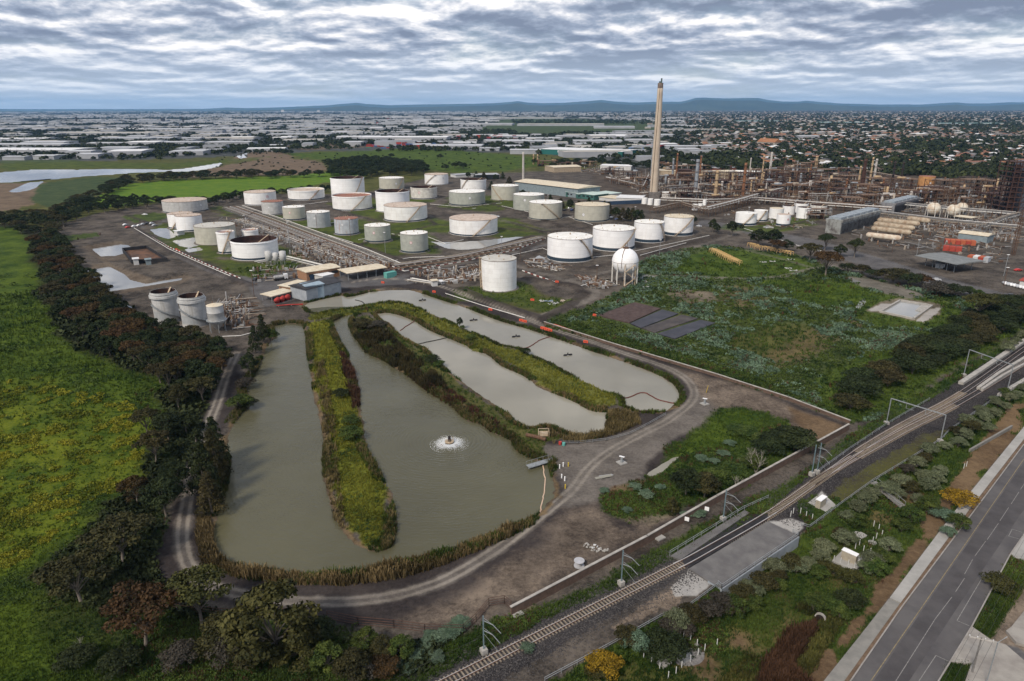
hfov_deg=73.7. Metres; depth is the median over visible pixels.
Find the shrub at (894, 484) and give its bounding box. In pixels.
[886,479,899,489]
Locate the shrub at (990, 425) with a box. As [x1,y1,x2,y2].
[981,422,996,430]
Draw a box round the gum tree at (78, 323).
[67,316,93,335]
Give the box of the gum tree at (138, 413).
[127,407,161,430]
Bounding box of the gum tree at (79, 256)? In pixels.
[71,255,85,270]
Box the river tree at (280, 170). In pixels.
[278,168,287,173]
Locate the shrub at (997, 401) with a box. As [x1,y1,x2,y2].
[989,398,1004,404]
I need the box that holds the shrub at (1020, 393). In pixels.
[1010,390,1023,396]
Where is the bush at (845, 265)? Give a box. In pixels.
[838,263,856,271]
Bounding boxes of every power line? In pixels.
[945,540,1023,678]
[954,553,1023,679]
[964,567,1023,678]
[973,595,1016,679]
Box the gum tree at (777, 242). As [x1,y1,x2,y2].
[768,239,786,251]
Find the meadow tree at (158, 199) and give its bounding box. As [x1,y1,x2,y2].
[154,196,164,205]
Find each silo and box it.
[148,287,181,321]
[176,291,208,327]
[206,303,226,332]
[264,251,271,264]
[272,252,278,264]
[279,251,285,263]
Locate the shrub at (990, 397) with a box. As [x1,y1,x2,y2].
[987,395,1000,403]
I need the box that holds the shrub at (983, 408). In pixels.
[973,404,989,411]
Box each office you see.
[566,191,608,199]
[599,191,620,195]
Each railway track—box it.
[435,455,858,680]
[809,347,1023,484]
[831,361,1023,470]
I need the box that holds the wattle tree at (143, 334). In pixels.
[134,329,157,345]
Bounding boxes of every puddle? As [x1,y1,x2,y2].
[151,228,174,238]
[173,238,197,247]
[185,247,202,251]
[433,237,521,249]
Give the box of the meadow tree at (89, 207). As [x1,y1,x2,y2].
[82,204,93,212]
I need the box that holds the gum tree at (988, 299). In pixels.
[962,293,1004,313]
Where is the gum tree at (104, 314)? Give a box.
[98,307,121,318]
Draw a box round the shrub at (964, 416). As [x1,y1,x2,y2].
[958,413,975,422]
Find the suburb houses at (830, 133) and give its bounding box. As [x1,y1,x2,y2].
[588,111,1023,163]
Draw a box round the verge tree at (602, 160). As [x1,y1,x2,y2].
[597,158,606,163]
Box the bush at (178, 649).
[155,638,200,673]
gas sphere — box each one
[611,242,638,285]
[925,199,940,216]
[945,201,960,217]
[957,199,967,213]
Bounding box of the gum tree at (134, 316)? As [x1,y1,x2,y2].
[124,313,144,320]
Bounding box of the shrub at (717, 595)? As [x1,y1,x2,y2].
[709,590,734,613]
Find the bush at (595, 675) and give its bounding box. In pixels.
[583,664,612,680]
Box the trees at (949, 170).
[0,110,1023,178]
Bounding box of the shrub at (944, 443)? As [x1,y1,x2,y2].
[937,441,953,449]
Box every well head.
[616,456,626,465]
[700,398,709,405]
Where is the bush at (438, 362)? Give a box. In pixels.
[433,360,445,365]
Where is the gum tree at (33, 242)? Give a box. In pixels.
[28,240,42,246]
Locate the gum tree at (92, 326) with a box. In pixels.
[86,319,109,335]
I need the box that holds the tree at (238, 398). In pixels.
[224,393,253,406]
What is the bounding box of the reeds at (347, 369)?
[338,349,361,408]
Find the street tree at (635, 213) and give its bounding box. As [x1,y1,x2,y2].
[632,209,639,219]
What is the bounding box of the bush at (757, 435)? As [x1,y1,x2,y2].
[751,430,778,440]
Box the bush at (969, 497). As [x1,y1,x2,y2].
[938,487,981,507]
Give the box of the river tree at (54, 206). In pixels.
[48,204,59,213]
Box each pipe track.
[224,205,400,265]
[232,218,360,263]
[254,256,340,268]
[390,246,519,270]
[391,236,545,266]
[407,270,480,284]
[524,260,564,270]
[580,276,610,284]
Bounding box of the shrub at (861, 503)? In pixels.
[847,498,868,512]
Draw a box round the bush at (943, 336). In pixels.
[931,334,958,341]
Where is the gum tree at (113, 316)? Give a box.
[101,312,127,327]
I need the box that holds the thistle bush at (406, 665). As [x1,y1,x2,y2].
[403,660,417,673]
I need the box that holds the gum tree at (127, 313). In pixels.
[116,308,137,320]
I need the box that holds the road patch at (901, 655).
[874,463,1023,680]
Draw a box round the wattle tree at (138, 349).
[126,344,158,365]
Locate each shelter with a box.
[337,263,386,280]
[954,215,976,220]
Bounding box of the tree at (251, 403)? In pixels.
[237,397,259,408]
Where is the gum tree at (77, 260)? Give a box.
[65,258,86,264]
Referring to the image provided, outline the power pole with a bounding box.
[969,634,993,671]
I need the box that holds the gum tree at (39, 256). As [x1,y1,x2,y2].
[30,254,50,262]
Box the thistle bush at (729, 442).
[722,439,736,446]
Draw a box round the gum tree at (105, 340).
[93,335,117,354]
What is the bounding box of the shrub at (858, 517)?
[845,510,866,526]
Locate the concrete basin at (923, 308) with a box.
[879,299,932,319]
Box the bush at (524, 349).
[521,348,530,352]
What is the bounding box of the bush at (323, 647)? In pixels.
[303,639,343,672]
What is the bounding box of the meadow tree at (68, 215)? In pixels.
[59,213,71,224]
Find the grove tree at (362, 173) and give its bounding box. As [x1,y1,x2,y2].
[357,171,368,175]
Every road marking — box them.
[871,608,920,680]
[896,619,934,680]
[921,511,987,607]
[957,578,981,619]
[988,459,1023,510]
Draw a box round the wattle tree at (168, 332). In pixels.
[161,329,181,340]
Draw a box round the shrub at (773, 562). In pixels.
[762,556,786,571]
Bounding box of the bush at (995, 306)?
[974,303,1002,310]
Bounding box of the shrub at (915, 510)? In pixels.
[900,504,926,522]
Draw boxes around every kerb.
[236,208,404,270]
[405,239,543,270]
[522,270,557,282]
[850,444,1023,680]
[938,534,1023,680]
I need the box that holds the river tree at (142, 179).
[137,177,147,182]
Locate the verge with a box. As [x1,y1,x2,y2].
[845,440,1023,680]
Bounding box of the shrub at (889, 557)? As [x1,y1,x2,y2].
[874,551,896,562]
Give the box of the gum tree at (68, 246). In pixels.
[55,244,74,247]
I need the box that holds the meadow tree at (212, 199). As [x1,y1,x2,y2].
[210,197,217,204]
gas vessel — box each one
[866,230,900,243]
[871,224,911,237]
[874,220,914,230]
[877,216,919,226]
[907,215,930,224]
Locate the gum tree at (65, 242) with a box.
[55,238,71,245]
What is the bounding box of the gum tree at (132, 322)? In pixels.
[108,317,146,328]
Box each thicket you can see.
[873,268,911,281]
[894,272,928,284]
[910,273,935,285]
[921,281,965,293]
[935,283,972,294]
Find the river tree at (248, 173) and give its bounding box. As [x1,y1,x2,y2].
[245,171,256,178]
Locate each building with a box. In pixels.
[277,279,304,293]
[314,272,334,278]
[451,173,473,177]
[473,173,499,178]
[599,195,616,200]
[616,195,645,200]
[677,169,691,178]
[710,166,737,169]
[1019,277,1023,285]
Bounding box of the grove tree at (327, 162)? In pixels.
[324,160,333,164]
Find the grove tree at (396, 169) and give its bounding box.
[391,166,403,172]
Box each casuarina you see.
[186,426,211,480]
[186,441,223,498]
[194,470,228,515]
[202,428,233,477]
[203,416,231,459]
[247,325,262,352]
[256,314,270,342]
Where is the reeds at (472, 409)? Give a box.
[405,370,506,437]
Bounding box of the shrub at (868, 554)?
[858,549,887,566]
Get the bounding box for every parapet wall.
[958,338,1023,384]
[976,356,1023,389]
[980,363,1023,390]
[997,378,1023,396]
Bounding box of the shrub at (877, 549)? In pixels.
[874,547,890,554]
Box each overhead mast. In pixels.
[480,616,500,656]
[617,550,639,587]
[720,490,740,520]
[809,443,831,476]
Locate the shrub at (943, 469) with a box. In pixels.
[932,464,948,474]
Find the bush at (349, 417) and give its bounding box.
[340,414,361,423]
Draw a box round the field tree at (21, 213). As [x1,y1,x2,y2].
[15,210,28,217]
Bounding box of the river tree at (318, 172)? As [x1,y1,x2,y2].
[313,169,323,176]
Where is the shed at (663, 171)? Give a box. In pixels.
[659,169,675,175]
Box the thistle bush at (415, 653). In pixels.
[408,647,424,660]
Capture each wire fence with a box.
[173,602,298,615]
[327,595,510,633]
[565,413,665,443]
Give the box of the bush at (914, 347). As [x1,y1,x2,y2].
[891,342,925,356]
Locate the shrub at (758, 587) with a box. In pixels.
[746,580,766,595]
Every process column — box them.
[650,135,653,175]
[671,158,674,177]
[675,153,678,176]
[693,159,699,198]
[713,170,719,198]
[741,163,746,194]
[760,155,764,182]
[769,152,772,171]
[857,166,861,186]
[859,159,867,190]
[869,157,874,182]
[873,159,878,180]
[891,161,896,186]
[899,161,904,185]
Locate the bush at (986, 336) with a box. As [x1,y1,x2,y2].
[969,331,1001,342]
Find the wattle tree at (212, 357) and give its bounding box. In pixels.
[206,356,226,362]
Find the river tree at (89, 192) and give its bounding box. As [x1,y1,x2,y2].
[83,189,102,196]
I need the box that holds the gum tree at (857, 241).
[847,238,865,257]
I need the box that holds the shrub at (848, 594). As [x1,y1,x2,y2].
[833,587,869,609]
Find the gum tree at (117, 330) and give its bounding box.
[99,323,134,336]
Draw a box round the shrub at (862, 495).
[856,491,876,502]
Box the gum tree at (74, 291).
[62,288,89,300]
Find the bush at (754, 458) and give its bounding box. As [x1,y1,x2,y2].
[740,454,770,468]
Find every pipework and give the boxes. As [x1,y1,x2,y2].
[212,296,264,325]
[212,298,265,329]
[217,294,262,326]
[219,218,305,252]
[219,292,251,328]
[219,296,261,328]
[226,217,311,248]
[230,217,315,253]
[234,218,317,245]
[235,219,311,251]
[252,265,296,280]
[252,265,297,281]
[254,266,296,278]
[260,263,295,278]
[288,239,383,268]
[289,238,384,267]
[292,240,389,268]
[292,242,392,268]
[295,239,397,266]
[410,264,478,283]
[415,266,480,283]
[417,263,478,283]
[417,265,480,283]
[423,264,480,283]
[523,258,564,269]
[525,259,567,267]
[529,258,556,268]
[575,274,615,287]
[578,276,619,287]
[579,275,612,286]
[582,278,617,288]
[586,277,608,288]
[609,168,1015,220]
[610,168,1016,218]
[613,170,1013,220]
[619,171,1001,218]
[624,172,1012,217]
[731,207,807,228]
[733,208,826,227]
[852,225,1004,254]
[852,226,1006,262]
[853,226,1010,258]
[855,223,1004,261]
[860,227,1001,258]
[884,216,1022,242]
[892,216,1023,240]
[893,215,1023,241]
[894,216,1021,241]
[899,216,1023,242]
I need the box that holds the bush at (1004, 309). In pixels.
[999,308,1022,318]
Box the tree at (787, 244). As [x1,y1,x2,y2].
[778,239,795,249]
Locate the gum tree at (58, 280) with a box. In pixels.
[48,277,73,285]
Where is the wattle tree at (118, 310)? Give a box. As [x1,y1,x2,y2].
[108,307,130,315]
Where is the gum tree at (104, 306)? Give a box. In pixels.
[92,301,121,313]
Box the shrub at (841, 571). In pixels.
[834,567,857,581]
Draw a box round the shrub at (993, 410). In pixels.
[989,407,1001,416]
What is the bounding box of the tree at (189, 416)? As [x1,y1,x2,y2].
[170,410,198,431]
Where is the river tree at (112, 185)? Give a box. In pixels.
[102,183,118,191]
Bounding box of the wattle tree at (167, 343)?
[156,341,177,350]
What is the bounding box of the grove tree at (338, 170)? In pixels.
[333,168,347,175]
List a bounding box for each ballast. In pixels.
[392,543,713,680]
[738,355,1023,533]
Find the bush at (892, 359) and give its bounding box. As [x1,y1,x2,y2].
[882,357,911,372]
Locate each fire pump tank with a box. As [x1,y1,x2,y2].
[274,297,279,303]
[280,295,284,301]
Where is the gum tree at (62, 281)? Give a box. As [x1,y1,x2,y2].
[57,279,72,290]
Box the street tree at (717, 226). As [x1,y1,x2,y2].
[714,223,720,231]
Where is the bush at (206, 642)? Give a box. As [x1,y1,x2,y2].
[188,610,237,661]
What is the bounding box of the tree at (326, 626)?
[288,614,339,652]
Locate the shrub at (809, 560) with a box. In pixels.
[801,556,817,568]
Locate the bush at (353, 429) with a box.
[337,425,363,439]
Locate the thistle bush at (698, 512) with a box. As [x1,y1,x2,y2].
[692,509,707,517]
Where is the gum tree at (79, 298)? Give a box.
[69,296,94,301]
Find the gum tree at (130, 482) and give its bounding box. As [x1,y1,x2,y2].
[115,475,149,502]
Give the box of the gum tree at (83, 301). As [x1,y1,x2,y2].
[73,298,94,311]
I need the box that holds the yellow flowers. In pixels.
[0,376,154,568]
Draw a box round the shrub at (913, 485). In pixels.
[900,479,922,493]
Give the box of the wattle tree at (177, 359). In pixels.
[165,355,189,375]
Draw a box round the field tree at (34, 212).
[28,211,45,215]
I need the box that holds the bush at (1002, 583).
[980,570,1022,598]
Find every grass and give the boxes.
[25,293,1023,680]
[306,301,615,545]
[719,591,826,680]
[786,609,846,680]
[941,659,972,680]
[973,557,1023,635]
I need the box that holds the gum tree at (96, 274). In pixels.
[83,272,102,277]
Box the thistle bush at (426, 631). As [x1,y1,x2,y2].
[423,629,436,638]
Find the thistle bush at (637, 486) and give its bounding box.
[627,482,641,490]
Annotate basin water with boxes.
[87,267,181,290]
[93,244,129,255]
[884,301,920,316]
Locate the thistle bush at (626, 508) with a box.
[622,506,633,512]
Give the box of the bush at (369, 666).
[344,655,375,680]
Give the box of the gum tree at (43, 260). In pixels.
[37,257,57,267]
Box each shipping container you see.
[384,270,396,278]
[943,245,949,250]
[949,245,955,251]
[955,239,960,244]
[955,246,962,251]
[983,256,990,262]
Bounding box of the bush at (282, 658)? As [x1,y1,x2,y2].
[269,628,322,675]
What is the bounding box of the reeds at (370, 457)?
[207,313,557,584]
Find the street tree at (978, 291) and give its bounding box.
[973,289,985,293]
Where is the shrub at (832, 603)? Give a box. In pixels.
[827,597,844,613]
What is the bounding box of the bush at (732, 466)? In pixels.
[718,460,749,479]
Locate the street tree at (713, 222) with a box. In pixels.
[708,218,716,227]
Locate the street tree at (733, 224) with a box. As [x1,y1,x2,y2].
[726,221,738,235]
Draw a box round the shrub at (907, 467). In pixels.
[898,463,916,471]
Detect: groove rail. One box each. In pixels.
[673,510,768,563]
[678,512,776,567]
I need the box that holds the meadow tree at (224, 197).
[221,195,229,200]
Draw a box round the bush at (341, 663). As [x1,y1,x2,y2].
[330,647,372,680]
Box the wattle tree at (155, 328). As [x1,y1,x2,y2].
[144,326,161,334]
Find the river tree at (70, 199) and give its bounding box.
[63,197,81,202]
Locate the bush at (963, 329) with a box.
[937,323,971,334]
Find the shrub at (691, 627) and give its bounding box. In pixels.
[681,621,696,636]
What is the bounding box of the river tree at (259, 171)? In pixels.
[253,169,262,175]
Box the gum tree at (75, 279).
[70,272,87,284]
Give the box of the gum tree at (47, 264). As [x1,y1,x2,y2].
[37,261,58,272]
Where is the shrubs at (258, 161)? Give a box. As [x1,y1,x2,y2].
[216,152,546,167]
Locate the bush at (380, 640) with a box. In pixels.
[366,633,393,657]
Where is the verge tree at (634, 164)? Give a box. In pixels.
[629,162,639,169]
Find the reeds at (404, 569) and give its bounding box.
[209,520,523,586]
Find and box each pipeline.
[134,228,229,275]
[154,238,240,278]
[373,255,441,260]
[445,293,524,317]
[596,235,708,256]
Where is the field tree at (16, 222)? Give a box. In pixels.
[8,220,27,228]
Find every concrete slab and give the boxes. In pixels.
[512,610,524,617]
[655,534,665,541]
[657,658,671,668]
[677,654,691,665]
[856,532,866,538]
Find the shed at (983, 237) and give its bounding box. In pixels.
[958,230,994,242]
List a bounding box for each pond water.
[213,307,554,573]
[305,290,678,410]
[377,307,606,433]
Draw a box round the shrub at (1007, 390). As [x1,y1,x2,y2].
[997,387,1011,393]
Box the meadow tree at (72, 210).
[68,209,82,213]
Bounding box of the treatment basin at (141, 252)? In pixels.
[122,245,167,263]
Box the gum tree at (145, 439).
[131,429,168,461]
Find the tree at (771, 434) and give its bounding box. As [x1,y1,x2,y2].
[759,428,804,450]
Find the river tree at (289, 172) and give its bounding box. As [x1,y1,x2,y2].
[285,170,295,176]
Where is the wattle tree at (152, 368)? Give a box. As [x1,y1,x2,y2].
[143,362,167,382]
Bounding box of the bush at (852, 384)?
[834,378,884,396]
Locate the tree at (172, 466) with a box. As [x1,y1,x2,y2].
[157,459,189,482]
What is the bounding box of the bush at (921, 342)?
[900,338,937,352]
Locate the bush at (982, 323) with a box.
[964,320,996,328]
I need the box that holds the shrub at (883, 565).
[863,557,893,575]
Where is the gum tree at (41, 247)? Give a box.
[34,244,56,250]
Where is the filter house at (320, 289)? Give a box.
[299,281,324,297]
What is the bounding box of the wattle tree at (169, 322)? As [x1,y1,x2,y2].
[156,318,183,333]
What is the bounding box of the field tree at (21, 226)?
[12,224,27,233]
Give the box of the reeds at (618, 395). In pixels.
[304,289,684,413]
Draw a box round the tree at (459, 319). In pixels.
[456,317,462,324]
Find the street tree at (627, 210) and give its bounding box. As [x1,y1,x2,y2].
[623,208,630,220]
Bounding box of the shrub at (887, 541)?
[877,536,903,551]
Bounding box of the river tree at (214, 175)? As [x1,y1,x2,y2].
[209,172,221,178]
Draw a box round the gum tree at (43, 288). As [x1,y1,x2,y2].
[38,282,67,295]
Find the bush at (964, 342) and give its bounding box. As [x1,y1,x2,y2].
[944,337,981,351]
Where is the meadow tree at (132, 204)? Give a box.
[126,202,137,208]
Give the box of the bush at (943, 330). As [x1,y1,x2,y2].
[928,326,961,336]
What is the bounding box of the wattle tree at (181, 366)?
[165,364,184,379]
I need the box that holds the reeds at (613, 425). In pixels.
[545,407,642,442]
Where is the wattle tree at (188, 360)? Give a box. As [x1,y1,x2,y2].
[184,358,202,366]
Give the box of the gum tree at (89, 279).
[79,276,100,283]
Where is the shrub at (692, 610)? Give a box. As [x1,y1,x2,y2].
[677,602,708,623]
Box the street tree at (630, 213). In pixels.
[627,208,635,220]
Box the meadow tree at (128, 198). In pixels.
[125,196,134,200]
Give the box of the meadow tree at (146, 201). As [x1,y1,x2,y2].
[139,200,152,207]
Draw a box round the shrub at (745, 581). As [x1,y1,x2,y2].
[738,578,755,589]
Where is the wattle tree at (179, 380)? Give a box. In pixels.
[167,377,197,392]
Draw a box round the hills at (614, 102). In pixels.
[0,98,1023,110]
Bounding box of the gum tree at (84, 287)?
[74,284,94,295]
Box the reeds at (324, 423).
[314,358,348,528]
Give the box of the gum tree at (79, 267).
[72,263,85,272]
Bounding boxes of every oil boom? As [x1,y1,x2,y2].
[540,466,545,511]
[624,392,673,403]
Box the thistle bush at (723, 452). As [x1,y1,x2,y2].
[717,450,730,456]
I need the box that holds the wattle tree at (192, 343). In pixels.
[170,340,200,351]
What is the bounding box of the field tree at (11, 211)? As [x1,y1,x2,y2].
[6,209,17,213]
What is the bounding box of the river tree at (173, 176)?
[167,174,179,179]
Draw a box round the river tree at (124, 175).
[120,174,130,177]
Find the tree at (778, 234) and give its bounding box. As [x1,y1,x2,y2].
[764,229,783,246]
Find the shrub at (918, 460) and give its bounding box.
[906,455,927,466]
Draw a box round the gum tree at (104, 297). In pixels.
[97,294,119,306]
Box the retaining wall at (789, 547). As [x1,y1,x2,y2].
[708,537,798,595]
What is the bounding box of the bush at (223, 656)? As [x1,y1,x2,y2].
[203,636,248,669]
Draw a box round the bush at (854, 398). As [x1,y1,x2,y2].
[830,392,875,408]
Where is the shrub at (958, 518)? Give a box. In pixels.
[946,512,972,529]
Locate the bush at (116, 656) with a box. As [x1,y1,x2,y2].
[93,642,142,680]
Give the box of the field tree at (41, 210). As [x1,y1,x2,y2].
[29,209,45,211]
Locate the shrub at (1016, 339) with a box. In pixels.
[1012,337,1021,341]
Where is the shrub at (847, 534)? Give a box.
[830,527,860,545]
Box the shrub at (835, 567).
[826,563,841,575]
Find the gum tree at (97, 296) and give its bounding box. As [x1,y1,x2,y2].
[89,291,122,300]
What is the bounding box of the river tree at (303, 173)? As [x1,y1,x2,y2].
[297,171,308,175]
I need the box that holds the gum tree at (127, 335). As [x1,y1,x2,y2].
[113,332,134,347]
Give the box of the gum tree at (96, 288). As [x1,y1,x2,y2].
[88,284,113,293]
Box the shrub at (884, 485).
[873,481,894,493]
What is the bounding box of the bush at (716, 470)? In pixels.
[703,465,732,484]
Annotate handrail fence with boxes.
[546,582,717,678]
[669,505,744,555]
[718,529,799,588]
[801,380,1019,526]
[815,398,929,471]
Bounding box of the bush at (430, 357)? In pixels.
[424,354,440,362]
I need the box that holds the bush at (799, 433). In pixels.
[774,424,825,449]
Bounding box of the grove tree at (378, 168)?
[372,165,383,173]
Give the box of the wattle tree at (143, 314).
[131,311,148,319]
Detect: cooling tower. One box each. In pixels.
[825,207,881,233]
[881,195,919,212]
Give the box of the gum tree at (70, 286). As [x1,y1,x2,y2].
[64,283,79,296]
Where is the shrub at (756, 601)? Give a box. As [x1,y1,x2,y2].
[744,593,763,611]
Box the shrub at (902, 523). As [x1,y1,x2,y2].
[890,517,914,531]
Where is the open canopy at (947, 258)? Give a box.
[915,252,985,271]
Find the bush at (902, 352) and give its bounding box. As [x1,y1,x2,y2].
[889,348,921,358]
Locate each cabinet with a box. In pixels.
[132,257,138,264]
[144,258,151,264]
[808,492,835,511]
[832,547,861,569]
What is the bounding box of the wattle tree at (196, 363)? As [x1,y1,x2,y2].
[183,360,205,376]
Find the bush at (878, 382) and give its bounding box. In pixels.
[846,375,882,388]
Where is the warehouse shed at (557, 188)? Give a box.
[514,179,601,197]
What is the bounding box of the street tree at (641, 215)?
[637,209,644,219]
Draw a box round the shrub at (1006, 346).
[998,343,1015,350]
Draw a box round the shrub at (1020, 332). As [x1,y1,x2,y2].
[1017,330,1023,337]
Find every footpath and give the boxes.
[824,599,898,680]
[890,427,1023,603]
[1005,612,1023,646]
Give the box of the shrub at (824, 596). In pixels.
[816,591,835,609]
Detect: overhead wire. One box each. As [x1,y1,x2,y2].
[404,438,856,673]
[833,345,1012,451]
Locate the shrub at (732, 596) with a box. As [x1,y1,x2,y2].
[721,592,749,618]
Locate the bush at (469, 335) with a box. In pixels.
[465,333,476,338]
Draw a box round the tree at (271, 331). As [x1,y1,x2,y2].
[261,328,279,341]
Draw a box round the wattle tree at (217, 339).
[208,335,227,350]
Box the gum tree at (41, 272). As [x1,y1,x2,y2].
[35,268,55,277]
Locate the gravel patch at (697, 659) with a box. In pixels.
[669,639,704,665]
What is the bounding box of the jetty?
[526,455,549,468]
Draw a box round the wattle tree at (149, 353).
[139,348,159,374]
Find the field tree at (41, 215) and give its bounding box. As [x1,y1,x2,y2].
[35,213,48,220]
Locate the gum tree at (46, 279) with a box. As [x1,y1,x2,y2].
[41,274,62,283]
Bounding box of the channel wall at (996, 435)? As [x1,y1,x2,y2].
[969,425,1012,451]
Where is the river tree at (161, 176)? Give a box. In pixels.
[156,174,168,180]
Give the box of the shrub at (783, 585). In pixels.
[771,577,787,590]
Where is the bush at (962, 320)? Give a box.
[944,315,975,325]
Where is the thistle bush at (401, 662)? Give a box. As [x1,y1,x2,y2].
[393,657,404,668]
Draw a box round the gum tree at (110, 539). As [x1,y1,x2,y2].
[75,510,156,561]
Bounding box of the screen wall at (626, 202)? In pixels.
[602,200,641,204]
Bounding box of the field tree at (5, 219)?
[0,215,12,227]
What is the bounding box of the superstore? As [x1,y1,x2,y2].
[541,147,637,156]
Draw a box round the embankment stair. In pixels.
[871,478,905,507]
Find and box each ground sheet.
[630,309,677,328]
[642,315,697,332]
[657,320,714,338]
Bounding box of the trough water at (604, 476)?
[595,474,611,478]
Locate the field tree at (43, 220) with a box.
[38,219,52,225]
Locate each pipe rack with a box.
[604,174,649,188]
[638,190,718,198]
[650,201,705,213]
[660,197,891,214]
[663,173,829,190]
[700,180,838,216]
[799,192,924,201]
[821,164,913,180]
[880,211,1020,233]
[904,202,1015,218]
[980,212,1021,232]
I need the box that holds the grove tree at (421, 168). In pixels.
[417,166,429,173]
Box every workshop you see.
[296,263,339,280]
[545,165,581,172]
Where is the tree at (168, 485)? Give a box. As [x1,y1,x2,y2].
[137,473,187,516]
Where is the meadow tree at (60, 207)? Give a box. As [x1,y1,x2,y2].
[55,205,67,210]
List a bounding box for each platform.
[671,510,748,559]
[689,521,798,587]
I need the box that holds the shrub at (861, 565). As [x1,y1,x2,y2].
[857,559,875,574]
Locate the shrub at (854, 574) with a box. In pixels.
[842,568,865,583]
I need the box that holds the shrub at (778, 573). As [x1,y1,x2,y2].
[769,569,787,581]
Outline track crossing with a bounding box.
[683,514,767,567]
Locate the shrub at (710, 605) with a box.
[695,598,723,616]
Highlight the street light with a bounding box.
[986,636,1006,680]
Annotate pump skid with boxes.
[525,428,548,440]
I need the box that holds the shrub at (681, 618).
[662,606,690,630]
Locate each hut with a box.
[173,229,184,234]
[430,279,438,286]
[935,261,945,268]
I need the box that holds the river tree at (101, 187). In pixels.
[97,185,112,193]
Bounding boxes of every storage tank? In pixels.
[161,197,208,212]
[166,211,192,228]
[174,213,202,231]
[193,221,236,244]
[216,229,234,253]
[227,234,278,260]
[241,227,258,235]
[243,189,276,205]
[261,199,282,214]
[282,205,306,220]
[287,187,325,200]
[306,209,332,227]
[330,176,364,196]
[332,192,373,210]
[334,215,360,235]
[363,222,392,243]
[375,188,409,212]
[379,176,405,188]
[383,201,426,221]
[399,230,429,253]
[410,185,437,199]
[424,172,448,184]
[448,188,486,206]
[448,214,498,236]
[460,177,486,190]
[479,254,518,292]
[491,183,518,200]
[513,192,543,211]
[527,199,562,220]
[545,232,593,262]
[573,202,609,222]
[592,223,635,251]
[634,219,664,243]
[640,197,647,203]
[646,198,653,204]
[653,199,660,205]
[664,214,693,236]
[735,211,756,225]
[754,209,767,221]
[768,207,783,218]
[774,213,790,226]
[783,205,795,214]
[794,202,808,212]
[794,206,811,218]
[810,204,826,215]
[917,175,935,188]
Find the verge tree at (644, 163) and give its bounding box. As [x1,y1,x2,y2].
[638,161,646,167]
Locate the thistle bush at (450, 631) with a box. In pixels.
[440,623,460,639]
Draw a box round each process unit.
[536,159,558,165]
[559,162,578,164]
[577,160,596,166]
[600,166,623,174]
[610,177,634,184]
[618,170,641,177]
[631,176,650,183]
[659,174,675,184]
[661,191,685,198]
[663,163,689,169]
[667,178,691,188]
[675,172,703,182]
[676,187,700,199]
[686,163,709,173]
[698,183,720,197]
[699,169,727,182]
[704,193,726,203]
[708,178,734,189]
[717,189,742,197]
[725,170,755,181]
[726,182,748,194]
[736,177,762,192]
[743,168,768,176]
[744,189,766,201]
[755,167,786,182]
[756,179,779,192]
[756,189,784,203]
[763,172,788,188]
[769,182,797,195]
[770,165,797,175]
[778,168,805,182]
[783,163,810,178]
[784,190,811,202]
[787,182,815,195]
[792,161,822,172]
[796,169,823,182]
[802,180,831,192]
[803,183,831,194]
[804,207,832,219]
[812,167,841,177]
[815,175,845,189]
[823,171,851,185]
[824,185,857,200]
[831,166,858,178]
[832,173,860,187]
[833,194,865,207]
[850,181,879,192]
[852,191,879,203]
[858,184,889,198]
[865,175,892,187]
[873,182,903,192]
[878,192,906,204]
[891,177,917,188]
[894,188,926,196]
[903,190,936,203]
[912,184,949,199]
[921,187,957,202]
[924,177,963,192]
[940,184,976,202]
[947,176,993,195]
[948,195,983,208]
[970,185,1007,202]
[975,191,1006,208]
[978,178,1008,196]
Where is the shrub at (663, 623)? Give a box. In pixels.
[657,616,683,633]
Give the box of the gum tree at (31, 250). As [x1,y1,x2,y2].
[27,247,42,252]
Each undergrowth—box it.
[0,245,1023,680]
[31,283,444,676]
[542,245,1023,423]
[570,275,717,320]
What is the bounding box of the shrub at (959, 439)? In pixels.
[949,436,969,447]
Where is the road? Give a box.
[852,446,1023,680]
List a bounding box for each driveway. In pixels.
[951,627,1023,680]
[1012,536,1023,560]
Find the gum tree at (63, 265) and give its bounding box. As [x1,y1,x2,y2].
[51,262,74,274]
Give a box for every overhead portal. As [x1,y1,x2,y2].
[883,398,946,441]
[961,349,1013,387]
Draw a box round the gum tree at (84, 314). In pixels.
[70,311,99,326]
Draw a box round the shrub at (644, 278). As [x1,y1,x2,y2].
[634,274,658,282]
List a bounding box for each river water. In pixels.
[0,163,221,182]
[10,179,47,191]
[236,153,247,158]
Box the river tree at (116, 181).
[105,179,120,182]
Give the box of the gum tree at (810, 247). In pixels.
[796,242,823,259]
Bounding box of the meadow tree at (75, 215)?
[70,213,81,219]
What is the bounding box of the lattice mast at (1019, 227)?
[1011,209,1023,255]
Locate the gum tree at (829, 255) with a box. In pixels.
[814,250,844,275]
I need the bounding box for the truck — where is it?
[273,273,287,280]
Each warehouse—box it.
[0,143,79,146]
[0,148,96,154]
[2,156,32,159]
[33,154,64,159]
[60,132,150,135]
[76,153,111,158]
[87,142,122,144]
[94,137,181,139]
[98,146,148,148]
[125,141,163,144]
[135,128,201,130]
[161,141,207,143]
[202,127,268,130]
[204,137,261,140]
[205,141,257,144]
[257,130,294,131]
[266,133,335,136]
[288,126,356,127]
[344,141,367,145]
[358,136,450,139]
[373,119,446,120]
[430,144,483,149]
[451,123,514,124]
[452,117,565,118]
[479,147,499,150]
[490,135,527,138]
[502,140,553,144]
[510,149,540,153]
[517,123,603,125]
[573,140,621,142]
[593,126,634,128]
[600,164,635,169]
[624,139,652,142]
[661,129,726,130]
[663,145,711,149]
[704,144,726,148]
[795,135,819,138]
[927,123,1001,124]

